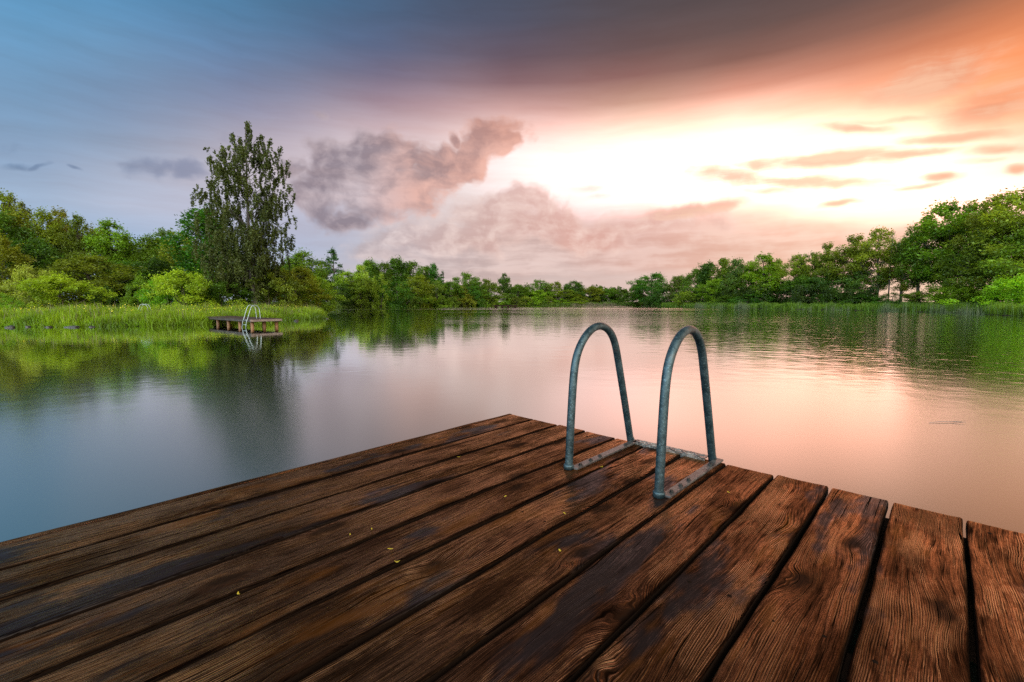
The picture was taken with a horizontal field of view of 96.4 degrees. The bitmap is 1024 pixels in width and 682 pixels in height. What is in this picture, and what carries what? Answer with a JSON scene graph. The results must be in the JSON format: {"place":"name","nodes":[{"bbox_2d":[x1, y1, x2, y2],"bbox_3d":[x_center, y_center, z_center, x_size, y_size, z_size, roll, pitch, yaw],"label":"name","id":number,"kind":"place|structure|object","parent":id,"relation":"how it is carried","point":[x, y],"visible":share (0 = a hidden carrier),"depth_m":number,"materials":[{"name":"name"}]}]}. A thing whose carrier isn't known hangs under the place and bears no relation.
{"place":"outdoors","nodes":[
{"label":"outdoors","id":0,"kind":"place"},
{"bbox_2d":[0,305,1023,681],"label":"lake water","id":1,"kind":"structure","parent":0,"point":[98,421],"depth_m":6.61,"materials":[{"name":"grey liquid"}]},
{"bbox_2d":[207,316,281,327],"bbox_3d":[-16.698,-0.642,27.350,9.849,1.604,1.580,4,6,40],"label":"swimming dock","id":2,"kind":"object","parent":1,"relation":"in","point":[251,320],"visible":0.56,"depth_m":24.84,"materials":[{"name":"red wood"}]},
{"bbox_2d":[0,414,1023,681],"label":"wooden jetty","id":3,"kind":"object","parent":1,"relation":"in","point":[474,574],"visible":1,"depth_m":1.41,"materials":[{"name":"brown wood"}]},
{"bbox_2d":[564,322,722,498],"bbox_3d":[0.704,0.950,2.434,0.565,2.090,0.712,5,7,43],"label":"swim ladder","id":4,"kind":"object","parent":3,"relation":"attached to","point":[660,446],"visible":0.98,"depth_m":2.32,"materials":[{"name":"grey metal"}]},
{"bbox_2d":[683,300,990,314],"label":"reeds","id":5,"kind":"object","parent":1,"relation":"in","point":[964,310],"visible":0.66,"depth_m":63.08,"materials":[{"name":"green plant"}]},
{"bbox_2d":[0,0,1023,301],"label":"sky","id":6,"kind":"structure","parent":0,"point":[607,143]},
{"bbox_2d":[22,302,1022,326],"bbox_3d":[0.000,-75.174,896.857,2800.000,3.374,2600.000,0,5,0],"label":"ground","id":7,"kind":"structure","parent":0,"point":[694,306],"depth_m":75.42,"materials":[{"name":"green plant"}]},
{"bbox_2d":[0,292,26,310],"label":"shrub","id":8,"kind":"object","parent":7,"relation":"on","point":[18,305],"visible":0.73,"depth_m":32.31,"materials":[{"name":"green plant"}]},
{"bbox_2d":[0,229,37,304],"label":"leafy tree","id":9,"kind":"object","parent":7,"relation":"on","point":[7,255],"visible":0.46,"depth_m":39.35,"materials":[{"name":"green plant"}]},
{"bbox_2d":[0,188,38,304],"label":"tall tree","id":10,"kind":"object","parent":7,"relation":"on","point":[19,219],"visible":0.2,"depth_m":45.95,"materials":[{"name":"green plant"}]},
{"bbox_2d":[6,198,34,239],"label":"tall tree","id":11,"kind":"object","parent":7,"relation":"on","point":[22,205],"visible":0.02,"depth_m":48.98,"materials":[{"name":"green plant"}]},
{"bbox_2d":[0,207,43,279],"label":"leafy tree","id":12,"kind":"object","parent":7,"relation":"on","point":[4,221],"visible":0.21,"depth_m":44.44,"materials":[{"name":"green plant"}]},
{"bbox_2d":[0,232,71,306],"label":"leafy tree","id":13,"kind":"object","parent":7,"relation":"on","point":[44,249],"visible":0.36,"depth_m":42.30,"materials":[{"name":"green plant"}]},
{"bbox_2d":[0,261,75,308],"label":"pale shrub","id":14,"kind":"object","parent":7,"relation":"on","point":[25,272],"visible":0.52,"depth_m":34.62,"materials":[{"name":"green plant"}]},
{"bbox_2d":[24,205,69,274],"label":"tall tree","id":15,"kind":"object","parent":7,"relation":"on","point":[42,232],"visible":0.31,"depth_m":46.96,"materials":[{"name":"green plant"}]},
{"bbox_2d":[44,205,83,292],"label":"tall tree","id":16,"kind":"object","parent":7,"relation":"on","point":[61,212],"visible":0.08,"depth_m":49.76,"materials":[{"name":"green plant"}]},
{"bbox_2d":[9,271,122,310],"bbox_3d":[-32.626,-3.567,34.034,6.582,3.195,7.095,-1,5,-9],"label":"bright shrub","id":17,"kind":"object","parent":7,"relation":"on","point":[48,289],"visible":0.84,"depth_m":32.59,"materials":[{"name":"green plant"}]},
{"bbox_2d":[3,251,149,306],"bbox_3d":[-35.746,-5.042,38.061,7.712,5.040,9.089,5,7,43],"label":"shrub","id":18,"kind":"object","parent":7,"relation":"on","point":[89,264],"visible":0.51,"depth_m":38.01,"materials":[{"name":"green plant"}]},
{"bbox_2d":[50,211,109,280],"bbox_3d":[-45.907,-8.542,48.877,5.182,10.373,5.580,-4,6,-36],"label":"tall tree","id":19,"kind":"object","parent":7,"relation":"on","point":[75,245],"visible":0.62,"depth_m":47.92,"materials":[{"name":"green plant"}]},
{"bbox_2d":[80,285,124,307],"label":"shrub","id":20,"kind":"object","parent":7,"relation":"on","point":[109,303],"visible":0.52,"depth_m":35.11,"materials":[{"name":"green plant"}]},
{"bbox_2d":[79,217,142,281],"bbox_3d":[-43.801,-8.441,50.155,6.194,9.845,6.239,-1,5,-7],"label":"tall tree","id":21,"kind":"object","parent":7,"relation":"on","point":[107,241],"visible":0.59,"depth_m":48.82,"materials":[{"name":"green plant"}]},
{"bbox_2d":[98,257,168,306],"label":"leafy tree","id":22,"kind":"object","parent":7,"relation":"on","point":[133,263],"visible":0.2,"depth_m":41.83,"materials":[{"name":"green plant"}]},
{"bbox_2d":[118,273,162,307],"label":"round bush","id":23,"kind":"object","parent":7,"relation":"on","point":[128,298],"visible":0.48,"depth_m":35.30,"materials":[{"name":"green plant"}]},
{"bbox_2d":[111,254,179,306],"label":"leafy tree","id":24,"kind":"object","parent":7,"relation":"on","point":[156,264],"visible":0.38,"depth_m":42.95,"materials":[{"name":"green plant"}]},
{"bbox_2d":[124,232,176,288],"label":"leafy tree","id":25,"kind":"object","parent":7,"relation":"on","point":[147,251],"visible":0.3,"depth_m":50.74,"materials":[{"name":"green plant"}]},
{"bbox_2d":[130,275,189,309],"bbox_3d":[-26.372,-3.549,35.063,3.420,3.013,3.915,0,5,-4],"label":"bright shrub","id":26,"kind":"object","parent":7,"relation":"on","point":[158,297],"visible":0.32,"depth_m":34.08,"materials":[{"name":"green plant"}]},
{"bbox_2d":[140,227,181,270],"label":"leafy tree","id":27,"kind":"object","parent":7,"relation":"on","point":[161,231],"visible":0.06,"depth_m":53.71,"materials":[{"name":"green plant"}]},
{"bbox_2d":[0,299,326,325],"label":"tall grass","id":28,"kind":"structure","parent":7,"relation":"on","point":[50,317],"depth_m":27.02,"materials":[{"name":"green plant"}]},
{"bbox_2d":[0,312,327,326],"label":"bank plants","id":29,"kind":"object","parent":7,"relation":"on","point":[27,322],"visible":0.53,"depth_m":25.32,"materials":[{"name":"green plant"}]},
{"bbox_2d":[151,229,224,303],"bbox_3d":[-34.618,-7.783,49.009,7.088,9.105,6.142,2,5,19],"label":"leafy tree","id":30,"kind":"object","parent":7,"relation":"on","point":[162,254],"visible":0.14,"depth_m":48.21,"materials":[{"name":"green plant"}]},
{"bbox_2d":[133,266,247,308],"bbox_3d":[-23.519,-3.671,33.599,6.039,3.666,6.282,0,5,-3],"label":"bright shrub","id":31,"kind":"object","parent":7,"relation":"on","point":[167,285],"visible":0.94,"depth_m":33.27,"materials":[{"name":"green plant"}]},
{"bbox_2d":[154,203,234,305],"bbox_3d":[-29.669,-8.056,44.341,9.687,10.745,6.827,1,5,12],"label":"dark tree","id":32,"kind":"object","parent":7,"relation":"on","point":[187,265],"visible":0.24,"depth_m":42.87,"materials":[{"name":"green plant"}]},
{"bbox_2d":[182,279,263,308],"bbox_3d":[-23.661,-3.715,37.508,5.988,3.056,6.951,-3,6,-32],"label":"shrub","id":33,"kind":"object","parent":7,"relation":"on","point":[215,287],"visible":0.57,"depth_m":36.10,"materials":[{"name":"green plant"}]},
{"bbox_2d":[199,256,274,307],"bbox_3d":[-23.559,-5.226,39.703,6.160,5.951,6.516,5,7,43],"label":"understory shrub","id":34,"kind":"object","parent":7,"relation":"on","point":[238,298],"visible":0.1,"depth_m":38.69,"materials":[{"name":"green plant"}]},
{"bbox_2d":[190,121,297,304],"bbox_3d":[-21.587,-9.929,37.263,8.094,15.862,7.254,3,6,27],"label":"birch tree","id":35,"kind":"object","parent":7,"relation":"on","point":[266,213],"visible":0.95,"depth_m":36.66,"materials":[{"name":"green plant"}]},
{"bbox_2d":[243,261,308,308],"bbox_3d":[-20.435,-4.705,40.013,6.558,5.046,6.055,-5,7,-43],"label":"understory shrub","id":36,"kind":"object","parent":7,"relation":"on","point":[290,282],"visible":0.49,"depth_m":39.47,"materials":[{"name":"green plant"}]},
{"bbox_2d":[267,265,334,306],"bbox_3d":[-20.203,-4.773,42.480,6.405,4.664,5.762,0,5,-1],"label":"bright shrub","id":37,"kind":"object","parent":7,"relation":"on","point":[302,276],"visible":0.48,"depth_m":42.71,"materials":[{"name":"green plant"}]},
{"bbox_2d":[271,247,332,304],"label":"leafy tree","id":38,"kind":"object","parent":7,"relation":"on","point":[296,259],"visible":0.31,"depth_m":60.49,"materials":[{"name":"green plant"}]},
{"bbox_2d":[300,273,345,314],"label":"bright shrub","id":39,"kind":"object","parent":7,"relation":"on","point":[330,307],"visible":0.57,"depth_m":45.70,"materials":[{"name":"green plant"}]},
{"bbox_2d":[320,247,344,299],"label":"pine tree","id":40,"kind":"object","parent":7,"relation":"on","point":[333,254],"visible":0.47,"depth_m":132.57,"materials":[{"name":"green plant"}]},
{"bbox_2d":[332,282,359,305],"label":"tree","id":41,"kind":"object","parent":7,"relation":"on","point":[345,289],"visible":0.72,"depth_m":122.11,"materials":[{"name":"green plant"}]},
{"bbox_2d":[329,269,375,302],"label":"tree","id":42,"kind":"object","parent":7,"relation":"on","point":[341,278],"visible":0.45,"depth_m":125.36,"materials":[{"name":"green plant"}]},
{"bbox_2d":[339,277,376,306],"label":"tree","id":43,"kind":"object","parent":7,"relation":"on","point":[364,282],"visible":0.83,"depth_m":124.03,"materials":[{"name":"green plant"}]},
{"bbox_2d":[348,264,378,302],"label":"tree","id":44,"kind":"object","parent":7,"relation":"on","point":[360,269],"visible":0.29,"depth_m":129.84,"materials":[{"name":"green plant"}]},
{"bbox_2d":[360,257,381,303],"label":"tree","id":45,"kind":"object","parent":7,"relation":"on","point":[371,269],"visible":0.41,"depth_m":137.93,"materials":[{"name":"green plant"}]},
{"bbox_2d":[369,272,396,306],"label":"tree","id":46,"kind":"object","parent":7,"relation":"on","point":[382,300],"visible":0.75,"depth_m":127.53,"materials":[{"name":"green plant"}]},
{"bbox_2d":[375,261,398,301],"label":"tree","id":47,"kind":"object","parent":7,"relation":"on","point":[388,276],"visible":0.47,"depth_m":139.50,"materials":[{"name":"green plant"}]},
{"bbox_2d":[378,255,409,298],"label":"tree","id":48,"kind":"object","parent":7,"relation":"on","point":[397,270],"visible":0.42,"depth_m":140.96,"materials":[{"name":"green plant"}]},
{"bbox_2d":[377,279,421,306],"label":"tree","id":49,"kind":"object","parent":7,"relation":"on","point":[399,302],"visible":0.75,"depth_m":128.68,"materials":[{"name":"green plant"}]},
{"bbox_2d":[400,260,427,295],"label":"tree","id":50,"kind":"object","parent":7,"relation":"on","point":[411,271],"visible":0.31,"depth_m":143.76,"materials":[{"name":"green plant"}]},
{"bbox_2d":[392,272,436,305],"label":"tree","id":51,"kind":"object","parent":7,"relation":"on","point":[420,283],"visible":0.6,"depth_m":135.93,"materials":[{"name":"green plant"}]},
{"bbox_2d":[428,262,442,296],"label":"tree","id":52,"kind":"object","parent":7,"relation":"on","point":[432,268],"visible":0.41,"depth_m":149.60,"materials":[{"name":"green plant"}]},
{"bbox_2d":[423,279,453,305],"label":"tree","id":53,"kind":"object","parent":7,"relation":"on","point":[440,288],"visible":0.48,"depth_m":141.46,"materials":[{"name":"green plant"}]},
{"bbox_2d":[437,280,465,305],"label":"tree","id":54,"kind":"object","parent":7,"relation":"on","point":[456,288],"visible":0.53,"depth_m":147.83,"materials":[{"name":"green plant"}]},
{"bbox_2d":[450,271,493,301],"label":"tree","id":55,"kind":"object","parent":7,"relation":"on","point":[464,275],"visible":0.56,"depth_m":157.40,"materials":[{"name":"green plant"}]},
{"bbox_2d":[463,285,484,305],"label":"tree","id":56,"kind":"object","parent":7,"relation":"on","point":[477,292],"visible":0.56,"depth_m":154.45,"materials":[{"name":"green plant"}]},
{"bbox_2d":[321,301,657,306],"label":"bank grass","id":57,"kind":"structure","parent":7,"relation":"on","point":[531,303],"depth_m":171.59,"materials":[{"name":"green plant"}]},
{"bbox_2d":[327,278,656,302],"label":"woodland","id":58,"kind":"object","parent":7,"relation":"on","point":[599,287],"visible":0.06,"depth_m":194.99,"materials":[{"name":"green plant"}]},
{"bbox_2d":[476,278,509,303],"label":"tree","id":59,"kind":"object","parent":7,"relation":"on","point":[495,288],"visible":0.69,"depth_m":162.54,"materials":[{"name":"green plant"}]},
{"bbox_2d":[497,273,512,295],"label":"tree","id":60,"kind":"object","parent":7,"relation":"on","point":[506,288],"visible":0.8,"depth_m":170.15,"materials":[{"name":"green plant"}]},
{"bbox_2d":[502,284,531,302],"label":"tree","id":61,"kind":"object","parent":7,"relation":"on","point":[518,288],"visible":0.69,"depth_m":173.10,"materials":[{"name":"green plant"}]},
{"bbox_2d":[520,289,555,302],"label":"tree","id":62,"kind":"object","parent":7,"relation":"on","point":[534,293],"visible":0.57,"depth_m":177.40,"materials":[{"name":"green plant"}]},
{"bbox_2d":[528,279,555,298],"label":"tree","id":63,"kind":"object","parent":7,"relation":"on","point":[537,286],"visible":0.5,"depth_m":181.88,"materials":[{"name":"green plant"}]},
{"bbox_2d":[543,282,567,301],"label":"tree","id":64,"kind":"object","parent":7,"relation":"on","point":[558,286],"visible":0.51,"depth_m":183.44,"materials":[{"name":"green plant"}]},
{"bbox_2d":[540,289,588,302],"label":"tree","id":65,"kind":"object","parent":7,"relation":"on","point":[563,294],"visible":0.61,"depth_m":179.79,"materials":[{"name":"green plant"}]},
{"bbox_2d":[562,280,591,301],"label":"tree","id":66,"kind":"object","parent":7,"relation":"on","point":[578,287],"visible":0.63,"depth_m":185.12,"materials":[{"name":"green plant"}]},
{"bbox_2d":[575,285,603,302],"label":"tree","id":67,"kind":"object","parent":7,"relation":"on","point":[589,290],"visible":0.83,"depth_m":183.45,"materials":[{"name":"green plant"}]},
{"bbox_2d":[586,288,620,302],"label":"tree","id":68,"kind":"object","parent":7,"relation":"on","point":[609,292],"visible":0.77,"depth_m":186.95,"materials":[{"name":"green plant"}]},
{"bbox_2d":[610,291,645,305],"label":"tree","id":69,"kind":"object","parent":7,"relation":"on","point":[628,301],"visible":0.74,"depth_m":156.49,"materials":[{"name":"green plant"}]},
{"bbox_2d":[626,272,670,304],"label":"tree","id":70,"kind":"object","parent":7,"relation":"on","point":[649,282],"visible":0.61,"depth_m":149.70,"materials":[{"name":"green plant"}]},
{"bbox_2d":[644,282,675,304],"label":"tree","id":71,"kind":"object","parent":7,"relation":"on","point":[659,300],"visible":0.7,"depth_m":138.67,"materials":[{"name":"green plant"}]},
{"bbox_2d":[663,274,692,302],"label":"tree","id":72,"kind":"object","parent":7,"relation":"on","point":[676,281],"visible":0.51,"depth_m":134.62,"materials":[{"name":"green plant"}]},
{"bbox_2d":[671,290,698,305],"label":"round bush","id":73,"kind":"object","parent":7,"relation":"on","point":[686,294],"visible":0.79,"depth_m":116.68,"materials":[{"name":"green plant"}]},
{"bbox_2d":[678,266,711,301],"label":"tree","id":74,"kind":"object","parent":7,"relation":"on","point":[689,279],"visible":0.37,"depth_m":122.96,"materials":[{"name":"green plant"}]},
{"bbox_2d":[692,259,718,301],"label":"tree","id":75,"kind":"object","parent":7,"relation":"on","point":[706,268],"visible":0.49,"depth_m":118.06,"materials":[{"name":"green plant"}]},
{"bbox_2d":[692,277,726,302],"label":"tree","id":76,"kind":"object","parent":7,"relation":"on","point":[708,286],"visible":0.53,"depth_m":110.77,"materials":[{"name":"green plant"}]},
{"bbox_2d":[707,257,740,295],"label":"tree","id":77,"kind":"object","parent":7,"relation":"on","point":[723,262],"visible":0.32,"depth_m":111.95,"materials":[{"name":"green plant"}]},
{"bbox_2d":[716,256,746,295],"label":"tree","id":78,"kind":"object","parent":7,"relation":"on","point":[739,269],"visible":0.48,"depth_m":107.89,"materials":[{"name":"green plant"}]},
{"bbox_2d":[728,265,759,300],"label":"tree","id":79,"kind":"object","parent":7,"relation":"on","point":[748,283],"visible":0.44,"depth_m":103.33,"materials":[{"name":"green plant"}]},
{"bbox_2d":[727,292,776,303],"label":"round bush","id":80,"kind":"object","parent":7,"relation":"on","point":[755,300],"visible":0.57,"depth_m":97.37,"materials":[{"name":"green plant"}]},
{"bbox_2d":[643,281,879,305],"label":"bank undergrowth","id":81,"kind":"object","parent":7,"relation":"on","point":[798,293],"visible":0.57,"depth_m":85.59,"materials":[{"name":"green plant"}]},
{"bbox_2d":[740,251,788,301],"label":"tree","id":82,"kind":"object","parent":7,"relation":"on","point":[760,274],"visible":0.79,"depth_m":97.78,"materials":[{"name":"green plant"}]},
{"bbox_2d":[756,279,790,303],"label":"tree","id":83,"kind":"object","parent":7,"relation":"on","point":[777,292],"visible":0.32,"depth_m":95.54,"materials":[{"name":"green plant"}]},
{"bbox_2d":[775,252,811,290],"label":"tree","id":84,"kind":"object","parent":7,"relation":"on","point":[795,270],"visible":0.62,"depth_m":90.62,"materials":[{"name":"green plant"}]},
{"bbox_2d":[778,275,818,303],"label":"tree","id":85,"kind":"object","parent":7,"relation":"on","point":[793,283],"visible":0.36,"depth_m":88.47,"materials":[{"name":"green plant"}]},
{"bbox_2d":[803,241,841,286],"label":"tree","id":86,"kind":"object","parent":7,"relation":"on","point":[821,261],"visible":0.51,"depth_m":86.84,"materials":[{"name":"green plant"}]},
{"bbox_2d":[802,271,858,303],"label":"tree","id":87,"kind":"object","parent":7,"relation":"on","point":[821,280],"visible":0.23,"depth_m":84.03,"materials":[{"name":"green plant"}]},
{"bbox_2d":[808,291,853,304],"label":"round bush","id":88,"kind":"object","parent":7,"relation":"on","point":[823,298],"visible":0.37,"depth_m":81.63,"materials":[{"name":"green plant"}]},
{"bbox_2d":[651,300,1023,315],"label":"bank grass","id":89,"kind":"structure","parent":7,"relation":"on","point":[1006,308],"depth_m":68.14,"materials":[{"name":"green plant"}]},
{"bbox_2d":[814,233,882,290],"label":"tree","id":90,"kind":"object","parent":7,"relation":"on","point":[851,251],"visible":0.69,"depth_m":81.81,"materials":[{"name":"green plant"}]},
{"bbox_2d":[818,269,893,303],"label":"tree","id":91,"kind":"object","parent":7,"relation":"on","point":[850,279],"visible":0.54,"depth_m":79.46,"materials":[{"name":"green plant"}]},
{"bbox_2d":[838,294,891,304],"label":"round bush","id":92,"kind":"object","parent":7,"relation":"on","point":[856,298],"visible":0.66,"depth_m":76.17,"materials":[{"name":"green plant"}]},
{"bbox_2d":[849,225,900,292],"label":"tree","id":93,"kind":"object","parent":7,"relation":"on","point":[873,255],"visible":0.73,"depth_m":77.43,"materials":[{"name":"green plant"}]},
{"bbox_2d":[868,291,925,304],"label":"round bush","id":94,"kind":"object","parent":7,"relation":"on","point":[886,296],"visible":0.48,"depth_m":72.39,"materials":[{"name":"green plant"}]},
{"bbox_2d":[882,240,921,303],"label":"tree","id":95,"kind":"object","parent":7,"relation":"on","point":[901,289],"visible":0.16,"depth_m":75.63,"materials":[{"name":"green plant"}]},
{"bbox_2d":[888,222,953,291],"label":"tree","id":96,"kind":"object","parent":7,"relation":"on","point":[913,282],"visible":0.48,"depth_m":70.47,"materials":[{"name":"green plant"}]},
{"bbox_2d":[901,290,948,305],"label":"round bush","id":97,"kind":"object","parent":7,"relation":"on","point":[916,298],"visible":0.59,"depth_m":66.61,"materials":[{"name":"green plant"}]},
{"bbox_2d":[897,197,983,303],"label":"tree","id":98,"kind":"object","parent":7,"relation":"on","point":[946,212],"visible":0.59,"depth_m":65.82,"materials":[{"name":"green plant"}]},
{"bbox_2d":[922,284,987,305],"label":"round bush","id":99,"kind":"object","parent":7,"relation":"on","point":[955,291],"visible":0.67,"depth_m":60.14,"materials":[{"name":"green plant"}]},
{"bbox_2d":[923,244,992,303],"bbox_3d":[62.260,-9.093,63.796,8.967,9.408,7.974,-4,6,-39],"label":"tree","id":100,"kind":"object","parent":7,"relation":"on","point":[932,289],"visible":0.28,"depth_m":64.37,"materials":[{"name":"green plant"}]},
{"bbox_2d":[926,197,998,282],"bbox_3d":[64.874,-12.478,66.047,9.567,15.873,9.412,-2,5,-18],"label":"tree","id":101,"kind":"object","parent":7,"relation":"on","point":[975,207],"visible":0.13,"depth_m":64.83,"materials":[{"name":"green plant"}]},
{"bbox_2d":[928,230,1016,302],"bbox_3d":[61.524,-9.199,59.822,10.352,10.373,9.717,2,5,25],"label":"tree","id":102,"kind":"object","parent":7,"relation":"on","point":[968,270],"visible":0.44,"depth_m":59.12,"materials":[{"name":"green plant"}]},
{"bbox_2d":[938,273,1023,305],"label":"bush","id":103,"kind":"object","parent":7,"relation":"on","point":[1014,286],"visible":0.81,"depth_m":49.65,"materials":[{"name":"green plant"}]},
{"bbox_2d":[952,190,1023,283],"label":"tree","id":104,"kind":"object","parent":7,"relation":"on","point":[974,220],"visible":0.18,"depth_m":59.63,"materials":[{"name":"green plant"}]},
{"bbox_2d":[964,186,1023,279],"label":"tree","id":105,"kind":"object","parent":7,"relation":"on","point":[997,210],"visible":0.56,"depth_m":56.71,"materials":[{"name":"green plant"}]},
{"bbox_2d":[967,225,1023,303],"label":"tree","id":106,"kind":"object","parent":7,"relation":"on","point":[1005,262],"visible":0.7,"depth_m":54.34,"materials":[{"name":"green plant"}]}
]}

